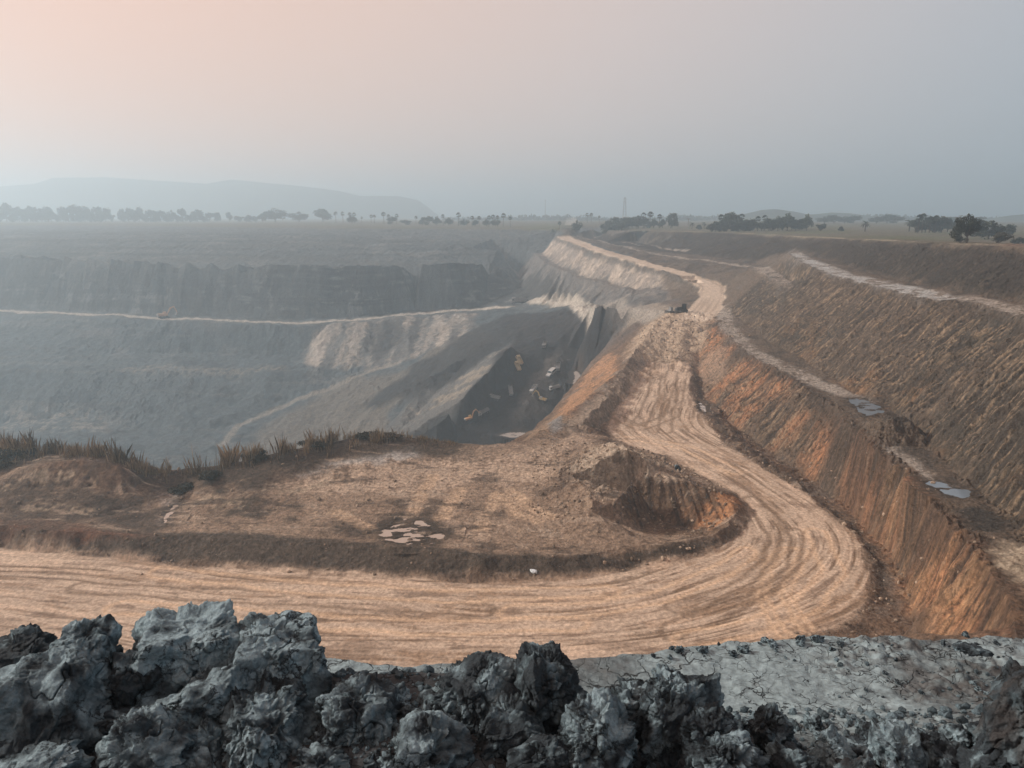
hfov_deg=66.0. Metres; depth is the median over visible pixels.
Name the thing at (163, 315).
excavator
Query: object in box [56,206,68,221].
broadleaf tree
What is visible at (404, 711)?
clay lump
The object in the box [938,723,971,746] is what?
clay lump
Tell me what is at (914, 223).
broadleaf tree
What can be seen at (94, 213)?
broadleaf tree
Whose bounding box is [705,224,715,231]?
shrub
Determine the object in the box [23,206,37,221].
broadleaf tree
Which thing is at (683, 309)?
bulldozer
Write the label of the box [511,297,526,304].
dump truck
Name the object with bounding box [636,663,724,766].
clay clod
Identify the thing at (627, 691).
clay clod
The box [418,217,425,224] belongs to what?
broadleaf tree
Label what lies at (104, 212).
broadleaf tree
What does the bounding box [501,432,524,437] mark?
puddle water
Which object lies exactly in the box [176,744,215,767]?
clay lump
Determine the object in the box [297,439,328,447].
bush
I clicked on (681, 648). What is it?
clay lump
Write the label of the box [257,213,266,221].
broadleaf tree
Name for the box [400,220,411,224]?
broadleaf tree
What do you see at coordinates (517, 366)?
dump truck
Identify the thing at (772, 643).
clay lump
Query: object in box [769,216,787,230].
broadleaf tree
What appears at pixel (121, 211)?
broadleaf tree
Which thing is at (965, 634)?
clay lump
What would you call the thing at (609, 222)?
broadleaf tree
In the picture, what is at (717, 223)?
broadleaf tree
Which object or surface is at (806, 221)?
broadleaf tree
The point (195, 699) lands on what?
clay clod
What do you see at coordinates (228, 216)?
broadleaf tree
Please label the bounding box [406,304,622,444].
coal ground
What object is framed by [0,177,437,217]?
hills
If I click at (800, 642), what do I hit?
clay lump
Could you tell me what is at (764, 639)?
clay lump
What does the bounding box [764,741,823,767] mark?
clay clod
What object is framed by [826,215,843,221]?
broadleaf tree
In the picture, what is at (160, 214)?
broadleaf tree
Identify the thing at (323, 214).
broadleaf tree
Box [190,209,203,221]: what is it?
broadleaf tree
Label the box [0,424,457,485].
dry grass
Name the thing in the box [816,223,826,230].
shrub
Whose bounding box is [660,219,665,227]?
broadleaf tree
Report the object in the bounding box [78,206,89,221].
broadleaf tree
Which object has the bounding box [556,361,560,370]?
dump truck
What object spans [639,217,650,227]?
broadleaf tree
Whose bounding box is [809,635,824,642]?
clay lump
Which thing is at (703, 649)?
clay lump
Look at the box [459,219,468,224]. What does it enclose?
broadleaf tree
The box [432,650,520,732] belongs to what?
clay clod
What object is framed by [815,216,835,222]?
broadleaf tree
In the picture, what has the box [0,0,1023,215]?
sky
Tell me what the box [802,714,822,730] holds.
clay lump
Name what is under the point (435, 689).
clay lump
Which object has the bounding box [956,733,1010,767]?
clay clod
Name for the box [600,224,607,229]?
broadleaf tree
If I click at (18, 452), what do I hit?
bush
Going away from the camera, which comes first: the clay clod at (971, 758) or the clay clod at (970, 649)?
the clay clod at (971, 758)
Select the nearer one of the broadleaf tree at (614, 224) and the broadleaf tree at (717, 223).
the broadleaf tree at (717, 223)
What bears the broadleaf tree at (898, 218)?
on the ground at (294, 330)
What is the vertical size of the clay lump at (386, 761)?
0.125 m
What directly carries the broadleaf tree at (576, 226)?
on the ground at (294, 330)
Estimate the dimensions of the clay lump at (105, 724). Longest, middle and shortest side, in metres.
0.305 x 0.300 x 0.168 m
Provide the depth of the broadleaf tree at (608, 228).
452.04 m
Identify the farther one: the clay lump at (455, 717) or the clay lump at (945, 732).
the clay lump at (945, 732)
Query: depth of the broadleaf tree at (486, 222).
533.80 m
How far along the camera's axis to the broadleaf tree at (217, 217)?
858.55 m
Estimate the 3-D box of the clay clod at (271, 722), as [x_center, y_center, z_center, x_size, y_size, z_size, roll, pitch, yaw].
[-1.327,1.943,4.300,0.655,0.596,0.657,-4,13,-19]
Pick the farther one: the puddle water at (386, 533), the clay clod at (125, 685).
the puddle water at (386, 533)
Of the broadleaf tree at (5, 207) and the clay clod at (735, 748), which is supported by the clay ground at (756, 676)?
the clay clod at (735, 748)
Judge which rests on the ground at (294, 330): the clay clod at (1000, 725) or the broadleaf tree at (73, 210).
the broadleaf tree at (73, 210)
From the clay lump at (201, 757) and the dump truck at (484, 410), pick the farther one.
the dump truck at (484, 410)
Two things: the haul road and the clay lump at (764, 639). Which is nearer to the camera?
the clay lump at (764, 639)
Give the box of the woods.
[443,214,996,220]
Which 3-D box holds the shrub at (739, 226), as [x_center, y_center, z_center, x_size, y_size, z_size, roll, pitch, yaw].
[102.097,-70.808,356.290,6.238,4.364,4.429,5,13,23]
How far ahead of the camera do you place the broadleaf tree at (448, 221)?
562.94 m
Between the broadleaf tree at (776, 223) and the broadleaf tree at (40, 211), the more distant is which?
the broadleaf tree at (40, 211)
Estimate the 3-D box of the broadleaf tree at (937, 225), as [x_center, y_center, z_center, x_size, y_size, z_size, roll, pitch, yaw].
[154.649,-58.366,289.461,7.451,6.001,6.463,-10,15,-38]
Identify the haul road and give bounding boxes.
[0,234,868,666]
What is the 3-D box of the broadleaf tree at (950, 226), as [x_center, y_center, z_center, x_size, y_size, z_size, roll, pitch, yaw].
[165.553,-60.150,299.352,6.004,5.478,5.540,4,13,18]
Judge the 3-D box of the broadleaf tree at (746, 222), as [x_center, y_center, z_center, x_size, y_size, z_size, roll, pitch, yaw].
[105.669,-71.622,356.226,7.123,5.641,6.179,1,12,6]
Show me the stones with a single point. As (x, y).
(844, 523)
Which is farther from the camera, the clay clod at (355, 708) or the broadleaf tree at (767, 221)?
the broadleaf tree at (767, 221)
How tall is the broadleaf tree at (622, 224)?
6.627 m
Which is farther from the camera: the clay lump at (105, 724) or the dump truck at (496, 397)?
the dump truck at (496, 397)
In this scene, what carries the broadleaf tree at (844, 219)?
on the ground at (294, 330)
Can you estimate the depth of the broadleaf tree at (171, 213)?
857.17 m
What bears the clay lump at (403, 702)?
on the clay ground at (756, 676)
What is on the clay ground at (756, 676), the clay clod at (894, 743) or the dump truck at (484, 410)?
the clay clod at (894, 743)
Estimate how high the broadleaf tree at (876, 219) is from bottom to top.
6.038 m
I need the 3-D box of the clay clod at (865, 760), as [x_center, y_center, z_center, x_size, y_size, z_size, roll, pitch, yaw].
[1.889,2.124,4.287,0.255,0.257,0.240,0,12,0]
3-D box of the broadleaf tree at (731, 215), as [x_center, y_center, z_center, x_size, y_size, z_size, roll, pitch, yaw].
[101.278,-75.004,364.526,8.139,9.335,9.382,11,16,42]
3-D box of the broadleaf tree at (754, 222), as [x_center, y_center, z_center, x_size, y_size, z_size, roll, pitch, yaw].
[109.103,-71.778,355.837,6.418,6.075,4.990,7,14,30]
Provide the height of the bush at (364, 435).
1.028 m
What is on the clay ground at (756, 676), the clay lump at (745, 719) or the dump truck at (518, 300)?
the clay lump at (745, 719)
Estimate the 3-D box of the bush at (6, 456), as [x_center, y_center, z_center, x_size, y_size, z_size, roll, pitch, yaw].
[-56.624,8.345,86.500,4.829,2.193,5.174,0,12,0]
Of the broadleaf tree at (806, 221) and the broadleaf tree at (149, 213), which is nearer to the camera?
the broadleaf tree at (806, 221)
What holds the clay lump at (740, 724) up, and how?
on the clay ground at (756, 676)
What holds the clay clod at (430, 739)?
on the clay ground at (756, 676)
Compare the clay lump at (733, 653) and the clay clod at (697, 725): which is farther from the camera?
the clay lump at (733, 653)
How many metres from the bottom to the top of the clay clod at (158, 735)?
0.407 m
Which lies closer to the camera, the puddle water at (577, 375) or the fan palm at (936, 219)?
the puddle water at (577, 375)
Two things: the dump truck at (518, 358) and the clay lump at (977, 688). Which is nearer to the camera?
the clay lump at (977, 688)
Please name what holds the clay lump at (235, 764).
on the clay ground at (756, 676)
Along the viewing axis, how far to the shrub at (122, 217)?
857.15 m
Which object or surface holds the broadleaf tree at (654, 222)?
on the ground at (294, 330)
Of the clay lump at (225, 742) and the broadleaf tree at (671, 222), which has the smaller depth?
the clay lump at (225, 742)
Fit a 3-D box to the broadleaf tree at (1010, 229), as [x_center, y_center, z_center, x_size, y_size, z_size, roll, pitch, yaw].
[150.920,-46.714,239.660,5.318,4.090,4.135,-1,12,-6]
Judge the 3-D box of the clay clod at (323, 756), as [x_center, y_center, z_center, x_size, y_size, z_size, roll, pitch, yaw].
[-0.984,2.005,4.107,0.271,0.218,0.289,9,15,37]
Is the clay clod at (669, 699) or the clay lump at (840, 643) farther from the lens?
the clay lump at (840, 643)
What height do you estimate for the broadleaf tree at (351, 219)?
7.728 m
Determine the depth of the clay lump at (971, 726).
4.84 m
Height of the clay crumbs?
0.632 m
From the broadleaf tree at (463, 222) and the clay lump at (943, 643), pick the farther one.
the broadleaf tree at (463, 222)
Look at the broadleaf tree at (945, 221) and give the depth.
287.65 m
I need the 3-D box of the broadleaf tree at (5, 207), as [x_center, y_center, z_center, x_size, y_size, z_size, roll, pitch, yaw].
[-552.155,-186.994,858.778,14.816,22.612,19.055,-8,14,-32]
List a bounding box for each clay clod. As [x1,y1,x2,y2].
[0,623,57,667]
[0,642,123,754]
[0,738,94,767]
[49,614,122,662]
[95,702,197,767]
[107,649,161,707]
[110,696,118,709]
[129,599,239,705]
[151,659,260,728]
[188,713,224,762]
[212,669,316,767]
[228,610,331,706]
[292,741,351,767]
[314,671,401,746]
[359,739,380,767]
[392,708,475,767]
[418,699,438,710]
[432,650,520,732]
[476,690,549,758]
[506,733,571,767]
[514,640,587,734]
[556,687,637,767]
[607,676,648,740]
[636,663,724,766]
[676,700,738,753]
[680,726,768,767]
[748,702,795,754]
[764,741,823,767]
[809,724,856,767]
[833,749,877,767]
[867,716,928,767]
[920,730,960,767]
[952,641,993,656]
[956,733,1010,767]
[971,657,1023,767]
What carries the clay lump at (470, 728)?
on the clay ground at (756, 676)
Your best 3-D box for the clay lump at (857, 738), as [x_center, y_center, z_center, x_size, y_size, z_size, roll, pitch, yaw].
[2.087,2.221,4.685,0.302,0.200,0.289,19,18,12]
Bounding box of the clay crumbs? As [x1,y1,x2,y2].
[216,641,1010,767]
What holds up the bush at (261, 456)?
on the ground at (294, 330)
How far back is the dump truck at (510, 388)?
249.02 m
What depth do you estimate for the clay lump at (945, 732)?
4.90 m
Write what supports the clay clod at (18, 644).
on the clay ground at (756, 676)
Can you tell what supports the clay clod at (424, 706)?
on the clay ground at (756, 676)
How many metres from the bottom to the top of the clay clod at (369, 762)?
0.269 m
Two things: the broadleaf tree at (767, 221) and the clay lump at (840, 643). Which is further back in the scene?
the broadleaf tree at (767, 221)
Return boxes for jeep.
[546,367,556,376]
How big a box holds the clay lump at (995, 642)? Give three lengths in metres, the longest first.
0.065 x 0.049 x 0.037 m
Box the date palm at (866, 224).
[861,221,868,231]
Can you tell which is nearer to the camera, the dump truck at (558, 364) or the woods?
the dump truck at (558, 364)
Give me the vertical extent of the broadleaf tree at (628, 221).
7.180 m
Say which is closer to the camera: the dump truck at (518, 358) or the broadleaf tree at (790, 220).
the dump truck at (518, 358)
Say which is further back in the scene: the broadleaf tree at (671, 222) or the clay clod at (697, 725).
the broadleaf tree at (671, 222)
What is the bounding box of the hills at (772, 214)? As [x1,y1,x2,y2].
[738,209,1023,221]
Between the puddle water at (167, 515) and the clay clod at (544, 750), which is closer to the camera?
the clay clod at (544, 750)
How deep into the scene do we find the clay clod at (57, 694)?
4.16 m
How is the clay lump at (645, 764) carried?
on the clay ground at (756, 676)
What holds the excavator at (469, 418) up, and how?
on the coal ground at (563, 333)
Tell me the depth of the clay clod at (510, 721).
4.26 m
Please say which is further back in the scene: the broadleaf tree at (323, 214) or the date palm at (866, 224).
the broadleaf tree at (323, 214)
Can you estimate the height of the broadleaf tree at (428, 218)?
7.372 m
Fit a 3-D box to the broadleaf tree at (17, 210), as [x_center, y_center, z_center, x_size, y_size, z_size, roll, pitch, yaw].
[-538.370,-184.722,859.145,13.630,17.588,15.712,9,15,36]
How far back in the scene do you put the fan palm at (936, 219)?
283.76 m
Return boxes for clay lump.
[0,738,16,758]
[93,705,140,733]
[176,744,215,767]
[222,740,230,752]
[233,759,243,767]
[296,749,310,764]
[313,727,347,746]
[376,754,394,767]
[394,681,410,701]
[398,704,416,718]
[400,700,409,705]
[414,689,450,713]
[428,685,439,692]
[444,712,458,721]
[458,715,478,733]
[641,760,651,767]
[675,645,683,651]
[695,645,708,653]
[728,650,738,656]
[735,719,743,730]
[737,645,749,652]
[741,716,749,728]
[760,636,767,642]
[760,742,802,755]
[766,638,778,647]
[796,638,804,646]
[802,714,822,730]
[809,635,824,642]
[812,730,821,739]
[837,640,843,647]
[846,733,866,744]
[847,738,878,766]
[854,718,865,727]
[859,721,870,738]
[911,726,927,738]
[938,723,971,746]
[938,724,952,739]
[940,639,945,646]
[961,631,969,637]
[965,721,978,746]
[969,680,976,685]
[974,686,982,690]
[993,639,1000,645]
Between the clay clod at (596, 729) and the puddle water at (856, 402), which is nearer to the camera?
the clay clod at (596, 729)
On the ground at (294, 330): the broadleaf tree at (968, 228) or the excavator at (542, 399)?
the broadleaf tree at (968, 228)
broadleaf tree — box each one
[0,202,11,221]
[9,206,24,221]
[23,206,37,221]
[35,208,45,221]
[42,206,56,221]
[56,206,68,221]
[66,204,80,221]
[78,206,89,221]
[88,206,101,221]
[97,207,110,221]
[117,208,123,219]
[124,208,133,219]
[133,206,143,221]
[145,209,154,221]
[154,210,165,221]
[166,210,175,218]
[177,208,187,221]
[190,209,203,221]
[205,212,212,221]
[213,212,220,221]
[225,212,232,221]
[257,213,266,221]
[262,208,287,221]
[287,211,309,221]
[312,208,332,221]
[346,215,357,222]
[387,216,397,223]
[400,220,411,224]
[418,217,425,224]
[424,216,433,224]
[432,216,442,225]
[444,217,453,224]
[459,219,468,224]
[483,219,490,226]
[490,219,500,226]
[571,220,582,233]
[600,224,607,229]
[602,226,613,233]
[605,218,618,225]
[609,221,621,230]
[615,220,628,230]
[624,217,635,228]
[631,219,642,228]
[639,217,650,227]
[647,218,659,227]
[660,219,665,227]
[666,212,678,227]
[708,221,721,231]
[719,218,731,231]
[722,212,740,230]
[732,218,744,230]
[741,219,752,230]
[748,218,758,230]
[755,221,769,230]
[763,218,772,230]
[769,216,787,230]
[779,213,796,230]
[789,219,804,230]
[801,214,813,230]
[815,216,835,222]
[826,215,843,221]
[836,216,855,222]
[846,215,862,222]
[867,216,886,223]
[880,213,895,223]
[890,216,904,223]
[908,219,924,232]
[919,218,936,232]
[924,217,942,232]
[932,216,952,232]
[942,222,955,231]
[949,213,981,242]
[970,219,1007,238]
[1002,224,1016,235]
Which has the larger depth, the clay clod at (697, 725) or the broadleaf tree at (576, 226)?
the broadleaf tree at (576, 226)
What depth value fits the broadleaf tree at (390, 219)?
615.71 m
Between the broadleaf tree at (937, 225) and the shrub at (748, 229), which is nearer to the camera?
the broadleaf tree at (937, 225)
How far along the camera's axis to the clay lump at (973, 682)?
5.64 m
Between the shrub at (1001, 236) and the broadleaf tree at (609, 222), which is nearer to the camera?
the shrub at (1001, 236)
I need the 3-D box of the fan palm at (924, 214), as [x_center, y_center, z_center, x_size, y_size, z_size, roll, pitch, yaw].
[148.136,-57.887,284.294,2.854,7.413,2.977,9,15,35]
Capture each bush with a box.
[0,447,19,468]
[10,446,36,456]
[166,482,193,494]
[197,470,222,479]
[240,448,269,463]
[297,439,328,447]
[352,430,377,439]
[380,432,404,439]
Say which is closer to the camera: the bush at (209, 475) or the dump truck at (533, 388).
the bush at (209, 475)
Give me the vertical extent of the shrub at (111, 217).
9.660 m
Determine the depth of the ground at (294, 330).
124.56 m
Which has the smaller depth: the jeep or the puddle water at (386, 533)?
the puddle water at (386, 533)
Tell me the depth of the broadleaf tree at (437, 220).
573.58 m
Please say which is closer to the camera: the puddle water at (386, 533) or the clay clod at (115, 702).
the clay clod at (115, 702)
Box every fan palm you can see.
[916,214,923,232]
[920,213,927,232]
[928,216,933,232]
[933,215,939,232]
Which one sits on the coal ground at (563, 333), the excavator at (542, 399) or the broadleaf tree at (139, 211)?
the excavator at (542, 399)
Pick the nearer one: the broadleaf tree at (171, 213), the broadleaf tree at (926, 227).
the broadleaf tree at (926, 227)
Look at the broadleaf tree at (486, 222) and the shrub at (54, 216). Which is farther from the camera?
the shrub at (54, 216)
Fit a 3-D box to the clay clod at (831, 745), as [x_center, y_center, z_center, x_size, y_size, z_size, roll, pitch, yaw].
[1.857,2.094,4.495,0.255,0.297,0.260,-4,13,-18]
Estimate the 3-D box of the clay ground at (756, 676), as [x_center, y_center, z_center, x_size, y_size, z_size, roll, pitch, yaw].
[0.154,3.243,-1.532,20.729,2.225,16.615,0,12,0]
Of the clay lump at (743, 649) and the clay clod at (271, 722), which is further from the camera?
the clay lump at (743, 649)
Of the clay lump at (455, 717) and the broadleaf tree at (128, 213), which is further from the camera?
the broadleaf tree at (128, 213)
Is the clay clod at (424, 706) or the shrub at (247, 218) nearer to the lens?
the clay clod at (424, 706)
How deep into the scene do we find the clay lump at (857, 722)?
5.01 m
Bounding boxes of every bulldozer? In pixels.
[664,307,674,312]
[675,303,687,312]
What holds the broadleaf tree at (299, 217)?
on the ground at (294, 330)
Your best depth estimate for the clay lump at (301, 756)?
4.07 m
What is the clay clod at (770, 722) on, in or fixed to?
on the clay ground at (756, 676)
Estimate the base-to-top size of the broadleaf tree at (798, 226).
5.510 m
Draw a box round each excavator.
[156,306,177,318]
[464,409,480,422]
[531,390,547,402]
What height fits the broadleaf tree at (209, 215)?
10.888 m
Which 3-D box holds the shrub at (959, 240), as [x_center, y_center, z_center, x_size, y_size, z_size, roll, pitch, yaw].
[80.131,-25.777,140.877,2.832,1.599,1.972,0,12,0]
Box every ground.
[0,216,1023,640]
[88,635,1023,767]
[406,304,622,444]
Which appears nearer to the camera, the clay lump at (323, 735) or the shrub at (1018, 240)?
the clay lump at (323, 735)
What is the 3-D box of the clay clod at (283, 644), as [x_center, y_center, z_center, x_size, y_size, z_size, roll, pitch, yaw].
[-1.393,1.665,4.700,0.611,0.531,0.599,-4,13,-18]
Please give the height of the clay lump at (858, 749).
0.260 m
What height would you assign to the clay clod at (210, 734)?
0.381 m
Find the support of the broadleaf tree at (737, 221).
on the ground at (294, 330)
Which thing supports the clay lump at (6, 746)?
on the clay clod at (57, 694)
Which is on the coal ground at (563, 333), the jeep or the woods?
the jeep
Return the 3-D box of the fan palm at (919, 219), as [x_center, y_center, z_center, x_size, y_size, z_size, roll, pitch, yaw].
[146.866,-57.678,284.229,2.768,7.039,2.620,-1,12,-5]
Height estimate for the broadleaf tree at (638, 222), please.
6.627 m
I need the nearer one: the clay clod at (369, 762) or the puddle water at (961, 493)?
the clay clod at (369, 762)
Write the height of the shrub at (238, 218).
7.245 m
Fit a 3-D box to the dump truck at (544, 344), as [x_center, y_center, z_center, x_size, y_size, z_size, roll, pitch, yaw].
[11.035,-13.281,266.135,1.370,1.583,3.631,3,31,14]
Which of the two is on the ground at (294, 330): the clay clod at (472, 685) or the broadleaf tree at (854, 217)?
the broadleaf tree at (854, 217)
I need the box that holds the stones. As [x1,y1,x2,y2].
[0,311,995,639]
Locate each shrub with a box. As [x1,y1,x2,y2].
[50,213,61,221]
[107,214,114,221]
[120,213,129,221]
[233,216,244,221]
[243,215,251,221]
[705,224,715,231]
[731,224,744,230]
[744,225,754,230]
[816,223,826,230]
[953,236,968,242]
[991,232,1015,242]
[1010,237,1023,243]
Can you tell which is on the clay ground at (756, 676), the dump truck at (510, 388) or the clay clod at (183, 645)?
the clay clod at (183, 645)
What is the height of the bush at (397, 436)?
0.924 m
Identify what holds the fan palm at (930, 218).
on the ground at (294, 330)
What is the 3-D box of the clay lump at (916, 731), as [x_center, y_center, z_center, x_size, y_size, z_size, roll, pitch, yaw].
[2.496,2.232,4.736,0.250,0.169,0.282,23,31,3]
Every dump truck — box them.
[478,407,489,416]
[489,394,500,400]
[508,385,512,395]
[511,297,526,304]
[514,361,521,371]
[515,355,522,364]
[529,384,537,393]
[542,341,547,348]
[549,384,560,391]
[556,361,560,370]
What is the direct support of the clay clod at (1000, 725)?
on the clay ground at (756, 676)
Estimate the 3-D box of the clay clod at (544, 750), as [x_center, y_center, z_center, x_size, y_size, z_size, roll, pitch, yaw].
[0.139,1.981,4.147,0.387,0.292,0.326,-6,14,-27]
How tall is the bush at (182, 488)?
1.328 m
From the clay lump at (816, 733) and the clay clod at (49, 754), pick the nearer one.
the clay clod at (49, 754)
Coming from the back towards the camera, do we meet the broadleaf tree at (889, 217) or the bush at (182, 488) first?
the broadleaf tree at (889, 217)
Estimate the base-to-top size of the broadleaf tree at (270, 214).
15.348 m
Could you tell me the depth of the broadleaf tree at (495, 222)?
526.45 m
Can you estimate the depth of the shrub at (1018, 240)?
179.92 m
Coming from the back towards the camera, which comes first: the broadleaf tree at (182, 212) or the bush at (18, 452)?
the broadleaf tree at (182, 212)
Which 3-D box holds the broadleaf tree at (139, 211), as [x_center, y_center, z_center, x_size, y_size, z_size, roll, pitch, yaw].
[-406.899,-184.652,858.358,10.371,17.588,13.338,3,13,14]
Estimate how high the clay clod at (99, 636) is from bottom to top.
0.412 m
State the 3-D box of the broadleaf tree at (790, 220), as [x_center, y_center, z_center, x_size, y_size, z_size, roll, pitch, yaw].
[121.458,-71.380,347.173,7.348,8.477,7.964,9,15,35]
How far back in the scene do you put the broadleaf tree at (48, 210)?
855.19 m
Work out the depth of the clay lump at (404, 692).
4.57 m
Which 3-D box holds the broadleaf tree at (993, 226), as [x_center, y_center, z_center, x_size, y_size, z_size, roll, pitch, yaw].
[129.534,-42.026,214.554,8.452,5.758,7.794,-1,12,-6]
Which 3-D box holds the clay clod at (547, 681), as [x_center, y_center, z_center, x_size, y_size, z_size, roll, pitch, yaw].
[0.171,1.790,4.616,0.441,0.608,0.513,-6,13,-25]
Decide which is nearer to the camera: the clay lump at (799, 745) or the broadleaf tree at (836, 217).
the clay lump at (799, 745)
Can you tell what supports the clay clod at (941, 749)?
on the clay ground at (756, 676)
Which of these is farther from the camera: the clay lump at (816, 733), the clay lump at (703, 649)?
the clay lump at (703, 649)
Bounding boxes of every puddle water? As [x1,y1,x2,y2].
[164,505,177,522]
[379,519,444,544]
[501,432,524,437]
[573,371,579,383]
[849,398,883,415]
[925,481,970,497]
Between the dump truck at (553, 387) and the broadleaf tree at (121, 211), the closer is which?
the dump truck at (553, 387)
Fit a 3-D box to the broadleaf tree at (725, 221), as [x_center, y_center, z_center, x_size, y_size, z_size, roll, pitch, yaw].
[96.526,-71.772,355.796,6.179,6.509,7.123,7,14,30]
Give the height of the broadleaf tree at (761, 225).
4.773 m
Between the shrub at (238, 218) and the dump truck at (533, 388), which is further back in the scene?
the shrub at (238, 218)
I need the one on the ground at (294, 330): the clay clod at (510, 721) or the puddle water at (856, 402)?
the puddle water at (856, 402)
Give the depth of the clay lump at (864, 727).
4.94 m
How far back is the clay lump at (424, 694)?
4.54 m

